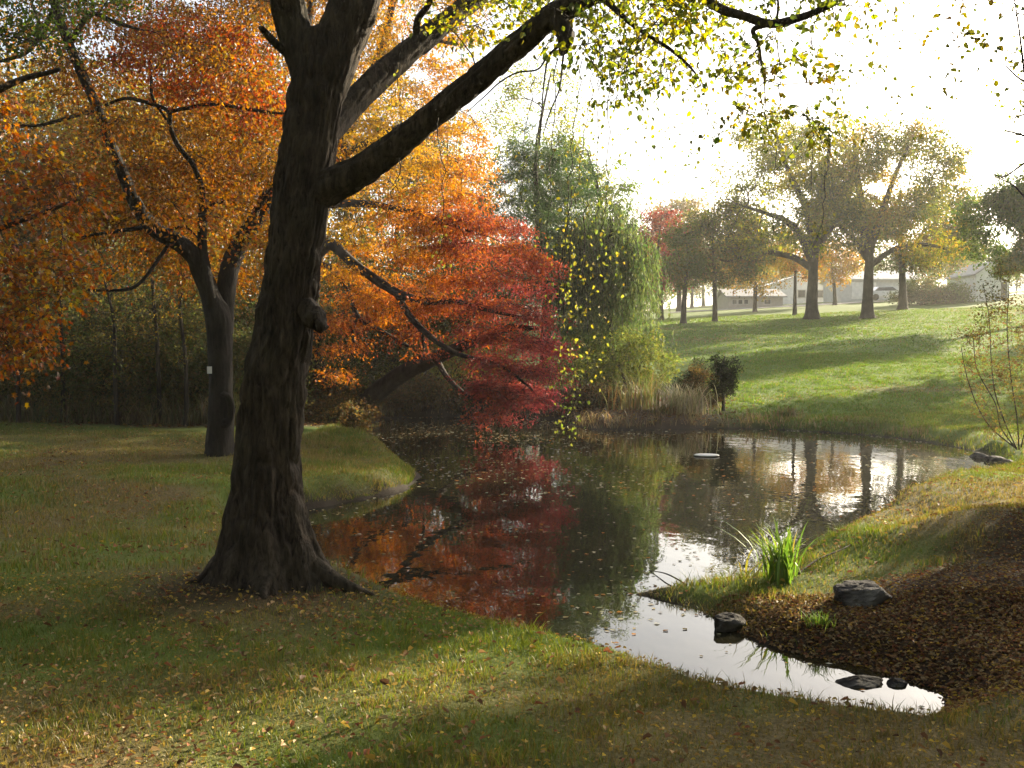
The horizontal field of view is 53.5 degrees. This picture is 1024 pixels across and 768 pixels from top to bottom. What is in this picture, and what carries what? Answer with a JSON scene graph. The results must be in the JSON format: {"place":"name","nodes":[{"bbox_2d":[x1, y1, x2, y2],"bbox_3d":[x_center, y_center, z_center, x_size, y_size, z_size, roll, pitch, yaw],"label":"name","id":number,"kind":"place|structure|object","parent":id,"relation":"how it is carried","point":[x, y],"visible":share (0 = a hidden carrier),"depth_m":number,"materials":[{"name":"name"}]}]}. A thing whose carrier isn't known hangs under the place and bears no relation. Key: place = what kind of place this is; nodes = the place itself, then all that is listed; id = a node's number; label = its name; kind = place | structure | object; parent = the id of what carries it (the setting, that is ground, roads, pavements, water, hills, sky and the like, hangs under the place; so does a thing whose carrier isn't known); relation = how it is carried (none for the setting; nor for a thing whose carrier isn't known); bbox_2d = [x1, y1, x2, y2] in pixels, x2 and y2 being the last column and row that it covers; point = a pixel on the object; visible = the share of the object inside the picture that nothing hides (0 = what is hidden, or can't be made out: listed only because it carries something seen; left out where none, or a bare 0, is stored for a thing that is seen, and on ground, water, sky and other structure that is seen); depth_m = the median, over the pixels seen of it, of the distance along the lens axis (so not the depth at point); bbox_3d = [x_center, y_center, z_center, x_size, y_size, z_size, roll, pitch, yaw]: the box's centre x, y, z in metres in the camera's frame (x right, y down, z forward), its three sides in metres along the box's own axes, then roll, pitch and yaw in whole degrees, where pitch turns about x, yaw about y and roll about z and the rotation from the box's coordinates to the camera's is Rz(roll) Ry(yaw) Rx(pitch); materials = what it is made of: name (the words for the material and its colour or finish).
{"place":"outdoors","nodes":[
{"label":"outdoors","id":0,"kind":"place"},
{"bbox_2d":[0,291,1023,767],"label":"ground","id":1,"kind":"structure","parent":0,"point":[146,743],"depth_m":6.19,"materials":[{"name":"plant"}]},
{"bbox_2d":[0,266,42,422],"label":"sapling","id":2,"kind":"object","parent":1,"relation":"on","point":[18,408],"visible":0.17,"depth_m":20.89,"materials":[{"name":"orange plant"}]},
{"bbox_2d":[0,51,62,296],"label":"woodland tree","id":3,"kind":"object","parent":1,"relation":"on","point":[20,231],"visible":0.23,"depth_m":30.43,"materials":[{"name":"orange plant"}]},
{"bbox_2d":[0,309,72,420],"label":"thicket bush","id":4,"kind":"object","parent":1,"relation":"on","point":[8,386],"visible":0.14,"depth_m":22.01,"materials":[{"name":"green plant"}]},
{"bbox_2d":[1,60,78,299],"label":"woodland tree","id":5,"kind":"object","parent":1,"relation":"on","point":[37,117],"visible":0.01,"depth_m":49.24,"materials":[{"name":"orange plant"}]},
{"bbox_2d":[0,229,89,390],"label":"thicket bush","id":6,"kind":"object","parent":1,"relation":"on","point":[27,276],"depth_m":26.84,"materials":[{"name":"orange plant"}]},
{"bbox_2d":[0,275,97,409],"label":"thicket bush","id":7,"kind":"object","parent":1,"relation":"on","point":[67,320],"visible":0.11,"depth_m":22.63,"materials":[{"name":"green plant"}]},
{"bbox_2d":[0,4,120,313],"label":"woodland tree","id":8,"kind":"object","parent":1,"relation":"on","point":[36,112],"visible":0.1,"depth_m":32.47,"materials":[{"name":"orange plant"}]},
{"bbox_2d":[0,68,135,409],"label":"oak tree","id":9,"kind":"object","parent":1,"relation":"on","point":[40,198],"visible":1,"depth_m":9.40,"materials":[{"name":"orange plant"}]},
{"bbox_2d":[28,226,107,420],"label":"sapling","id":10,"kind":"object","parent":1,"relation":"on","point":[62,353],"visible":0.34,"depth_m":21.22,"materials":[{"name":"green plant"}]},
{"bbox_2d":[0,250,140,403],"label":"thicket bush","id":11,"kind":"object","parent":1,"relation":"on","point":[91,266],"visible":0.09,"depth_m":24.69,"materials":[{"name":"green plant"}]},
{"bbox_2d":[0,0,170,76],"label":"woodland tree","id":12,"kind":"object","parent":1,"relation":"on","point":[27,25],"visible":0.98,"depth_m":13.26,"materials":[{"name":"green plant"}]},
{"bbox_2d":[2,50,175,328],"bbox_3d":[-14.815,-5.731,35.991,7.498,12.166,6.812,-1,2,-22],"label":"woodland tree","id":13,"kind":"object","parent":1,"relation":"on","point":[45,223],"visible":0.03,"depth_m":34.93,"materials":[{"name":"orange plant"}]},
{"bbox_2d":[12,316,173,423],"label":"thicket bush","id":14,"kind":"object","parent":1,"relation":"on","point":[75,384],"visible":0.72,"depth_m":21.35,"materials":[{"name":"green plant"}]},
{"bbox_2d":[67,275,161,424],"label":"sapling","id":15,"kind":"object","parent":1,"relation":"on","point":[115,360],"visible":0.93,"depth_m":20.99,"materials":[{"name":"green plant"}]},
{"bbox_2d":[44,70,190,313],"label":"woodland tree","id":16,"kind":"object","parent":1,"relation":"on","point":[103,142],"visible":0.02,"depth_m":47.70,"materials":[{"name":"orange plant"}]},
{"bbox_2d":[65,278,206,424],"bbox_3d":[-8.085,-0.740,22.494,3.575,3.485,3.589,-2,3,-37],"label":"thicket bush","id":17,"kind":"object","parent":1,"relation":"on","point":[147,360],"visible":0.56,"depth_m":22.00,"materials":[{"name":"green plant"}]},
{"bbox_2d":[44,225,242,408],"bbox_3d":[-9.379,-1.428,25.199,5.074,5.106,4.806,0,2,0],"label":"thicket bush","id":18,"kind":"object","parent":1,"relation":"on","point":[128,292],"visible":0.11,"depth_m":24.55,"materials":[{"name":"green plant"}]},
{"bbox_2d":[26,70,261,345],"bbox_3d":[-10.961,-4.453,30.753,7.526,10.134,7.058,0,2,0],"label":"woodland tree","id":19,"kind":"object","parent":1,"relation":"on","point":[78,139],"visible":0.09,"depth_m":29.66,"materials":[{"name":"orange plant"}]},
{"bbox_2d":[108,213,192,423],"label":"sapling","id":20,"kind":"object","parent":1,"relation":"on","point":[157,354],"visible":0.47,"depth_m":21.36,"materials":[{"name":"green plant"}]},
{"bbox_2d":[139,252,206,425],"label":"sapling","id":21,"kind":"object","parent":1,"relation":"on","point":[184,359],"visible":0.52,"depth_m":21.03,"materials":[{"name":"green plant"}]},
{"bbox_2d":[106,49,246,312],"bbox_3d":[-12.760,-6.849,39.895,7.466,13.790,7.165,0,2,0],"label":"woodland tree","id":22,"kind":"object","parent":1,"relation":"on","point":[160,143],"visible":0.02,"depth_m":39.26,"materials":[{"name":"orange plant"}]},
{"bbox_2d":[121,287,251,421],"bbox_3d":[-7.256,-0.600,22.867,3.510,3.462,3.485,0,2,10],"label":"thicket bush","id":23,"kind":"object","parent":1,"relation":"on","point":[190,374],"visible":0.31,"depth_m":22.25,"materials":[{"name":"green plant"}]},
{"bbox_2d":[125,248,308,408],"bbox_3d":[-7.645,-1.146,26.264,4.908,4.854,5.410,0,2,0],"label":"thicket bush","id":24,"kind":"object","parent":1,"relation":"on","point":[236,321],"visible":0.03,"depth_m":25.87,"materials":[{"name":"green plant"}]},
{"bbox_2d":[0,0,474,456],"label":"cherry tree","id":25,"kind":"object","parent":1,"relation":"on","point":[213,55],"visible":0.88,"depth_m":15.61,"materials":[{"name":"orange plant"}]},
{"bbox_2d":[166,316,314,410],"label":"thicket bush","id":26,"kind":"object","parent":1,"relation":"on","point":[240,368],"visible":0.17,"depth_m":22.23,"materials":[{"name":"green plant"}]},
{"bbox_2d":[135,49,350,331],"bbox_3d":[-9.141,-5.390,33.747,7.333,11.572,6.884,0,2,0],"label":"woodland tree","id":27,"kind":"object","parent":1,"relation":"on","point":[334,210],"visible":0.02,"depth_m":33.19,"materials":[{"name":"orange plant"}]},
{"bbox_2d":[193,47,389,309],"bbox_3d":[-8.314,-6.538,37.804,7.758,13.116,7.128,0,2,0],"label":"woodland tree","id":28,"kind":"object","parent":1,"relation":"on","point":[346,215],"visible":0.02,"depth_m":37.21,"materials":[{"name":"orange plant"}]},
{"bbox_2d":[233,268,372,409],"bbox_3d":[-5.955,-1.242,26.523,4.659,4.464,4.854,0,2,0],"label":"thicket bush","id":29,"kind":"object","parent":1,"relation":"on","point":[252,310],"visible":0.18,"depth_m":25.92,"materials":[{"name":"green plant"}]},
{"bbox_2d":[234,261,401,383],"bbox_3d":[-6.766,-1.851,32.931,6.459,5.316,6.103,0,2,0],"label":"thicket bush","id":30,"kind":"object","parent":1,"relation":"on","point":[332,312],"visible":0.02,"depth_m":32.94,"materials":[{"name":"orange plant"}]},
{"bbox_2d":[258,57,426,287],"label":"woodland tree","id":31,"kind":"object","parent":1,"relation":"on","point":[371,224],"visible":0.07,"depth_m":41.51,"materials":[{"name":"orange plant"}]},
{"bbox_2d":[304,391,383,433],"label":"brown bush","id":32,"kind":"object","parent":1,"relation":"on","point":[351,414],"visible":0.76,"depth_m":22.34,"materials":[{"name":"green plant"}]},
{"bbox_2d":[304,368,384,414],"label":"brown bush","id":33,"kind":"object","parent":1,"relation":"on","point":[322,395],"visible":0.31,"depth_m":25.96,"materials":[{"name":"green plant"}]},
{"bbox_2d":[306,316,391,392],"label":"olive bush","id":34,"kind":"object","parent":1,"relation":"on","point":[368,368],"visible":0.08,"depth_m":30.92,"materials":[{"name":"green plant"}]},
{"bbox_2d":[320,220,439,384],"bbox_3d":[-5.667,-2.830,35.956,6.185,5.939,6.118,0,2,0],"label":"thicket bush","id":35,"kind":"object","parent":1,"relation":"on","point":[388,330],"visible":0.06,"depth_m":35.25,"materials":[{"name":"orange plant"}]},
{"bbox_2d":[329,54,473,345],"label":"woodland tree","id":36,"kind":"object","parent":1,"relation":"on","point":[410,180],"visible":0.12,"depth_m":45.44,"materials":[{"name":"orange plant"}]},
{"bbox_2d":[340,240,483,383],"bbox_3d":[-3.585,-2.620,36.855,6.217,5.232,6.015,0,2,0],"label":"thicket bush","id":37,"kind":"object","parent":1,"relation":"on","point":[439,324],"visible":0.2,"depth_m":35.88,"materials":[{"name":"orange plant"}]},
{"bbox_2d":[364,366,475,416],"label":"brown bush","id":38,"kind":"object","parent":1,"relation":"on","point":[433,388],"visible":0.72,"depth_m":29.91,"materials":[{"name":"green plant"}]},
{"bbox_2d":[308,0,585,441],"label":"japanese maple","id":39,"kind":"object","parent":1,"relation":"on","point":[464,221],"visible":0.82,"depth_m":23.55,"materials":[{"name":"red plant"}]},
{"bbox_2d":[384,108,515,294],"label":"woodland tree","id":40,"kind":"object","parent":1,"relation":"on","point":[457,150],"visible":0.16,"depth_m":48.74,"materials":[{"name":"orange plant"}]},
{"bbox_2d":[378,320,523,381],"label":"green bush","id":41,"kind":"object","parent":1,"relation":"on","point":[447,365],"visible":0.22,"depth_m":35.00,"materials":[{"name":"green plant"}]},
{"bbox_2d":[410,237,538,362],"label":"thicket bush","id":42,"kind":"object","parent":1,"relation":"on","point":[474,292],"visible":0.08,"depth_m":39.37,"materials":[{"name":"red plant"}]},
{"bbox_2d":[0,388,950,438],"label":"undergrowth","id":43,"kind":"object","parent":1,"relation":"on","point":[7,410],"visible":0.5,"depth_m":21.53,"materials":[{"name":"brown plant"}]},
{"bbox_2d":[447,365,558,408],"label":"dark bush","id":44,"kind":"object","parent":1,"relation":"on","point":[461,383],"visible":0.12,"depth_m":30.80,"materials":[{"name":"green plant"}]},
{"bbox_2d":[0,391,1023,767],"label":"fallen leaves","id":45,"kind":"object","parent":1,"relation":"on","point":[1016,679],"visible":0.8,"depth_m":6.29,"materials":[{"name":"brown plant"}]},
{"bbox_2d":[475,46,618,356],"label":"tree","id":46,"kind":"object","parent":1,"relation":"on","point":[519,87],"visible":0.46,"depth_m":43.65,"materials":[{"name":"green plant"}]},
{"bbox_2d":[423,119,675,379],"bbox_3d":[0.966,-4.578,35.967,8.193,9.145,8.372,-2,3,-40],"label":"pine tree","id":47,"kind":"object","parent":1,"relation":"on","point":[554,218],"visible":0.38,"depth_m":34.99,"materials":[{"name":"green plant"}]},
{"bbox_2d":[535,327,621,390],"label":"yellow bush","id":48,"kind":"object","parent":1,"relation":"on","point":[579,364],"visible":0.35,"depth_m":32.55,"materials":[{"name":"green plant"}]},
{"bbox_2d":[520,135,648,367],"bbox_3d":[2.931,-5.151,39.663,5.690,9.391,6.504,0,2,0],"label":"round tree","id":49,"kind":"object","parent":1,"relation":"on","point":[620,189],"visible":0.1,"depth_m":39.28,"materials":[{"name":"green plant"}]},
{"bbox_2d":[540,378,628,410],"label":"brown bush","id":50,"kind":"object","parent":1,"relation":"on","point":[591,393],"visible":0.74,"depth_m":29.21,"materials":[{"name":"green plant"}]},
{"bbox_2d":[188,0,1018,599],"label":"shade tree","id":51,"kind":"object","parent":1,"relation":"on","point":[268,544],"visible":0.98,"depth_m":6.67,"materials":[{"name":"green plant"}]},
{"bbox_2d":[533,197,677,366],"bbox_3d":[3.227,-2.972,34.015,4.640,6.372,5.139,0,2,14],"label":"willow tree","id":52,"kind":"object","parent":1,"relation":"on","point":[637,272],"visible":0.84,"depth_m":32.87,"materials":[{"name":"green plant"}]},
{"bbox_2d":[594,380,669,410],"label":"reed clump","id":53,"kind":"object","parent":1,"relation":"on","point":[624,399],"visible":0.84,"depth_m":28.72,"materials":[{"name":"beige plant"}]},
{"bbox_2d":[578,325,688,396],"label":"olive bush","id":54,"kind":"object","parent":1,"relation":"on","point":[624,364],"visible":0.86,"depth_m":31.06,"materials":[{"name":"green plant"}]},
{"bbox_2d":[610,369,676,410],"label":"reed clump","id":55,"kind":"object","parent":1,"relation":"on","point":[646,402],"visible":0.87,"depth_m":28.79,"materials":[{"name":"beige plant"}]},
{"bbox_2d":[633,206,695,320],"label":"tree","id":56,"kind":"object","parent":1,"relation":"on","point":[664,223],"visible":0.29,"depth_m":76.93,"materials":[{"name":"green plant"}]},
{"bbox_2d":[645,401,683,415],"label":"reed clump","id":57,"kind":"object","parent":1,"relation":"on","point":[663,409],"visible":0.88,"depth_m":27.43,"materials":[{"name":"brown plant"}]},
{"bbox_2d":[643,226,691,311],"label":"distant tree","id":58,"kind":"object","parent":1,"relation":"on","point":[665,294],"visible":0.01,"depth_m":120.96,"materials":[{"name":"orange plant"}]},
{"bbox_2d":[640,190,721,311],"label":"pale tree","id":59,"kind":"object","parent":1,"relation":"on","point":[681,204],"visible":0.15,"depth_m":102.86,"materials":[{"name":"green plant"}]},
{"bbox_2d":[655,219,713,323],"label":"tree","id":60,"kind":"object","parent":1,"relation":"on","point":[686,271],"visible":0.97,"depth_m":69.30,"materials":[{"name":"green plant"}]},
{"bbox_2d":[656,381,721,414],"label":"pampas grass","id":61,"kind":"object","parent":1,"relation":"on","point":[685,401],"depth_m":27.67,"materials":[{"name":"plant"}]},
{"bbox_2d":[670,356,712,394],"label":"dark bush","id":62,"kind":"object","parent":1,"relation":"on","point":[689,373],"visible":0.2,"depth_m":29.52,"materials":[{"name":"green plant"}]},
{"bbox_2d":[676,244,717,307],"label":"distant tree","id":63,"kind":"object","parent":1,"relation":"on","point":[692,297],"visible":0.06,"depth_m":148.46,"materials":[{"name":"orange plant"}]},
{"bbox_2d":[674,247,720,306],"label":"distant tree","id":64,"kind":"object","parent":1,"relation":"on","point":[699,296],"visible":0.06,"depth_m":164.01,"materials":[{"name":"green plant"}]},
{"bbox_2d":[672,361,732,410],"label":"brown bush","id":65,"kind":"object","parent":1,"relation":"on","point":[693,382],"visible":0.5,"depth_m":28.72,"materials":[{"name":"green plant"}]},
{"bbox_2d":[662,191,782,321],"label":"tree","id":66,"kind":"object","parent":1,"relation":"on","point":[716,274],"visible":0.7,"depth_m":70.37,"materials":[{"name":"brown plant"}]},
{"bbox_2d":[705,351,747,410],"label":"dwarf conifer","id":67,"kind":"object","parent":1,"relation":"on","point":[725,382],"visible":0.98,"depth_m":28.52,"materials":[{"name":"green plant"}]},
{"bbox_2d":[714,612,747,631],"bbox_3d":[1.595,1.759,7.416,0.253,0.171,0.200,0,2,0],"label":"rock","id":68,"kind":"object","parent":1,"relation":"on","point":[728,622],"visible":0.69,"depth_m":7.35,"materials":[{"name":"stone"}]},
{"bbox_2d":[704,234,778,293],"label":"distant tree","id":69,"kind":"object","parent":1,"relation":"on","point":[749,281],"visible":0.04,"depth_m":145.75,"materials":[{"name":"green plant"}]},
{"bbox_2d":[717,289,786,308],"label":"bungalow","id":70,"kind":"object","parent":1,"relation":"on","point":[726,301],"visible":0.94,"depth_m":104.78,"materials":[{"name":"beige"}]},
{"bbox_2d":[711,236,792,311],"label":"tree","id":71,"kind":"object","parent":1,"relation":"on","point":[755,290],"visible":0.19,"depth_m":87.69,"materials":[{"name":"yellow plant"}]},
{"bbox_2d":[735,553,774,586],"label":"withered blades","id":72,"kind":"object","parent":1,"relation":"on","point":[757,572],"visible":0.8,"depth_m":8.39,"materials":[{"name":"yellow plant"}]},
{"bbox_2d":[709,517,852,584],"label":"iris clump","id":73,"kind":"object","parent":1,"relation":"on","point":[780,563],"visible":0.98,"depth_m":8.36,"materials":[{"name":"green plant"}]},
{"bbox_2d":[767,406,810,417],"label":"grass tuft","id":74,"kind":"object","parent":1,"relation":"on","point":[787,412],"visible":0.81,"depth_m":27.14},
{"bbox_2d":[761,275,822,304],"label":"house","id":75,"kind":"structure","parent":1,"relation":"on","point":[801,293],"depth_m":118.18,"materials":[{"name":"white"}]},
{"bbox_2d":[681,92,910,319],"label":"oak tree","id":76,"kind":"object","parent":1,"relation":"on","point":[806,241],"visible":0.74,"depth_m":68.69,"materials":[{"name":"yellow plant"}]},
{"bbox_2d":[766,225,839,314],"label":"tree","id":77,"kind":"object","parent":1,"relation":"on","point":[789,265],"visible":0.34,"depth_m":77.11,"materials":[{"name":"orange plant"}]},
{"bbox_2d":[799,609,843,630],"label":"grass tuft","id":78,"kind":"object","parent":1,"relation":"on","point":[816,619],"visible":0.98,"depth_m":7.04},
{"bbox_2d":[805,237,864,304],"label":"tree","id":79,"kind":"object","parent":1,"relation":"on","point":[840,270],"visible":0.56,"depth_m":96.47,"materials":[{"name":"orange plant"}]},
{"bbox_2d":[835,675,882,687],"bbox_3d":[2.126,1.837,6.215,0.307,0.101,0.192,0,2,0],"label":"rock","id":80,"kind":"object","parent":1,"relation":"on","point":[861,681],"visible":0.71,"depth_m":6.18,"materials":[{"name":"stone"}]},
{"bbox_2d":[833,580,892,607],"bbox_3d":[2.575,1.578,7.415,0.434,0.252,0.353,0,2,0],"label":"rock","id":81,"kind":"object","parent":1,"relation":"on","point":[864,593],"visible":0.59,"depth_m":7.32,"materials":[{"name":"stone"}]},
{"bbox_2d":[819,271,920,301],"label":"garage","id":82,"kind":"structure","parent":1,"relation":"on","point":[852,291],"depth_m":108.74,"materials":[{"name":"white"}]},
{"bbox_2d":[852,282,875,298],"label":"door","id":83,"kind":"structure","parent":82,"relation":"in","point":[857,287],"depth_m":108.66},
{"bbox_2d":[789,106,989,318],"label":"oak tree","id":84,"kind":"object","parent":1,"relation":"on","point":[919,208],"visible":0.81,"depth_m":66.94,"materials":[{"name":"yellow plant"}]},
{"bbox_2d":[886,678,907,686],"bbox_3d":[2.344,1.834,6.197,0.140,0.077,0.110,-2,3,-41],"label":"rock","id":85,"kind":"object","parent":1,"relation":"on","point":[895,682],"visible":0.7,"depth_m":6.17,"materials":[{"name":"stone"}]},
{"bbox_2d":[885,255,939,284],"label":"distant tree","id":86,"kind":"object","parent":1,"relation":"on","point":[919,273],"visible":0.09,"depth_m":140.65,"materials":[{"name":"green plant"}]},
{"bbox_2d":[883,273,959,305],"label":"hedge bush","id":87,"kind":"object","parent":1,"relation":"on","point":[922,293],"visible":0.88,"depth_m":86.47,"materials":[{"name":"brown plant"}]},
{"bbox_2d":[855,182,993,309],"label":"oak tree","id":88,"kind":"object","parent":1,"relation":"on","point":[902,296],"visible":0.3,"depth_m":79.22,"materials":[{"name":"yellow plant"}]},
{"bbox_2d":[926,277,980,302],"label":"hedge bush","id":89,"kind":"object","parent":1,"relation":"on","point":[963,292],"visible":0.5,"depth_m":87.02,"materials":[{"name":"green plant"}]},
{"bbox_2d":[944,261,1011,300],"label":"house","id":90,"kind":"structure","parent":1,"relation":"on","point":[969,274],"depth_m":88.78,"materials":[{"name":"grey"}]},
{"bbox_2d":[946,166,1023,283],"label":"shade tree","id":91,"kind":"object","parent":1,"relation":"on","point":[1006,202],"visible":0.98,"depth_m":59.18,"materials":[{"name":"green plant"}]},
{"bbox_2d":[949,259,1023,449],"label":"twiggy shrub","id":92,"kind":"object","parent":1,"relation":"on","point":[1015,397],"visible":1,"depth_m":16.28,"materials":[{"name":"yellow plant"}]},
{"bbox_2d":[984,455,1004,461],"bbox_3d":[8.782,1.390,18.465,0.399,0.184,0.267,0,2,0],"label":"rock","id":93,"kind":"object","parent":1,"relation":"on","point":[993,458],"visible":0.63,"depth_m":18.36,"materials":[{"name":"stone"}]},
{"bbox_2d":[969,0,1023,196],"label":"bare tree","id":94,"kind":"object","parent":1,"relation":"on","point":[1017,77],"visible":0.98,"depth_m":8.94,"materials":[{"name":"green plant"}]},
{"bbox_2d":[999,1,1023,90],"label":"shade tree","id":95,"kind":"object","parent":1,"relation":"on","point":[1015,65],"visible":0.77,"depth_m":33.66,"materials":[{"name":"green plant"}]},
{"bbox_2d":[1009,272,1023,290],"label":"distant tree","id":96,"kind":"object","parent":1,"relation":"on","point":[1019,283],"visible":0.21,"depth_m":158.87,"materials":[{"name":"yellow plant"}]},
{"bbox_2d":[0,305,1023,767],"bbox_3d":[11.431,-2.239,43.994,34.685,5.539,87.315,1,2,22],"label":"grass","id":97,"kind":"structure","parent":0,"point":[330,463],"depth_m":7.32,"materials":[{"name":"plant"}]},
{"bbox_2d":[0,0,1023,344],"label":"sky","id":98,"kind":"structure","parent":0,"point":[994,148],"materials":[{"name":"white"}]},
{"bbox_2d":[308,417,999,714],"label":"pond water","id":99,"kind":"structure","parent":0,"point":[472,570],"depth_m":12.08,"materials":[{"name":"black liquid"}]},
{"bbox_2d":[310,417,999,706],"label":"floating leaves","id":100,"kind":"object","parent":99,"relation":"on","point":[596,595],"visible":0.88,"depth_m":15.01,"materials":[{"name":"orange plant"}]},
{"bbox_2d":[679,293,1022,311],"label":"road","id":101,"kind":"structure","parent":0,"point":[805,305],"depth_m":102.84,"materials":[{"name":"asphalt"}]},
{"bbox_2d":[862,286,898,299],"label":"parked car","id":102,"kind":"object","parent":101,"relation":"on","point":[879,292],"visible":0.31,"depth_m":101.42,"materials":[{"name":"silver metal"}]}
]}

